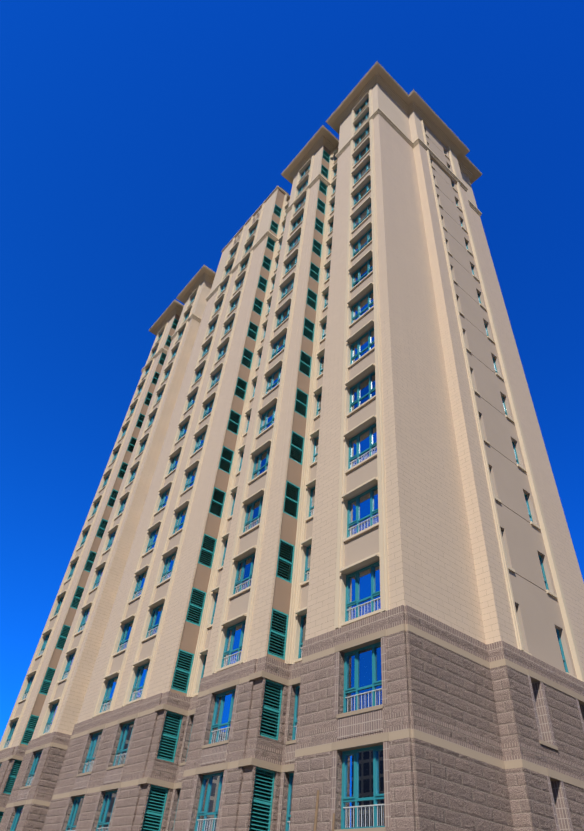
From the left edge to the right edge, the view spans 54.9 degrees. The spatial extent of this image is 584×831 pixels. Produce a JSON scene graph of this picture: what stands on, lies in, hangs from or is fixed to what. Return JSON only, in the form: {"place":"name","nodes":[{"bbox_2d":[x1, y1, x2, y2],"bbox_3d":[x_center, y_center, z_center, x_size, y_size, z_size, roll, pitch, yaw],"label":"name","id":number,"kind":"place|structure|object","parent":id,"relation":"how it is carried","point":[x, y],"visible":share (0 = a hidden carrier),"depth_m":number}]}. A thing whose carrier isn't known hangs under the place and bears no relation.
{"place":"outdoors","nodes":[
{"label":"outdoors","id":0,"kind":"place"},
{"bbox_2d":[0,213,308,830],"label":"dark tower interior","id":1,"kind":"object","parent":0,"point":[130,447],"visible":0.04,"depth_m":25.85},
{"bbox_2d":[20,146,330,746],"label":"recessed wall panels","id":2,"kind":"object","parent":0,"point":[281,603],"visible":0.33,"depth_m":32.41},
{"bbox_2d":[5,446,383,830],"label":"window railings","id":3,"kind":"object","parent":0,"point":[365,806],"visible":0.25,"depth_m":19.55},
{"bbox_2d":[0,98,568,830],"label":"window frames","id":4,"kind":"structure","parent":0,"point":[346,690],"depth_m":25.46},
{"bbox_2d":[92,113,472,515],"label":"window panes","id":5,"kind":"structure","parent":4,"relation":"in","point":[363,214],"depth_m":42.33},
{"bbox_2d":[0,99,565,830],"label":"window panes","id":6,"kind":"structure","parent":4,"relation":"in","point":[364,781],"depth_m":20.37},
{"bbox_2d":[0,605,583,830],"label":"stone base wall","id":7,"kind":"structure","parent":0,"point":[468,751],"depth_m":16.59},
{"bbox_2d":[0,636,583,830],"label":"tower soldier brick","id":8,"kind":"object","parent":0,"point":[369,722],"visible":0.62,"depth_m":17.15},
{"bbox_2d":[0,629,583,830],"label":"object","id":9,"kind":"structure","parent":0,"point":[369,740],"depth_m":18.29},
{"bbox_2d":[0,0,583,741],"label":"sky","id":10,"kind":"structure","parent":0,"point":[138,138]},
{"bbox_2d":[13,96,576,721],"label":"spandrel panels","id":11,"kind":"object","parent":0,"point":[539,614],"visible":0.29,"depth_m":26.46},
{"bbox_2d":[145,83,477,364],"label":"upper wall band","id":12,"kind":"object","parent":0,"point":[409,126],"visible":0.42,"depth_m":48.91},
{"bbox_3d":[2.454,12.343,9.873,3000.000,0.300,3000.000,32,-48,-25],"label":"ground","id":13,"kind":"structure","parent":0,"visible":0},
{"bbox_2d":[0,61,583,750],"bbox_3d":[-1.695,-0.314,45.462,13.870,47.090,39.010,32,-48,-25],"label":"walls","id":14,"kind":"structure","parent":13,"relation":"on","point":[432,121],"depth_m":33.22},
{"bbox_2d":[0,149,329,830],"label":"tower louvre frames","id":15,"kind":"structure","parent":14,"relation":"attached to","point":[269,804],"depth_m":27.25},
{"bbox_2d":[0,151,328,830],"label":"tower louvre blades","id":16,"kind":"object","parent":15,"relation":"in","point":[308,324],"visible":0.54,"depth_m":27.05},
{"bbox_2d":[313,790,334,830],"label":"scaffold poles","id":17,"kind":"object","parent":13,"relation":"on","point":[316,814],"visible":1,"depth_m":13.64}
]}

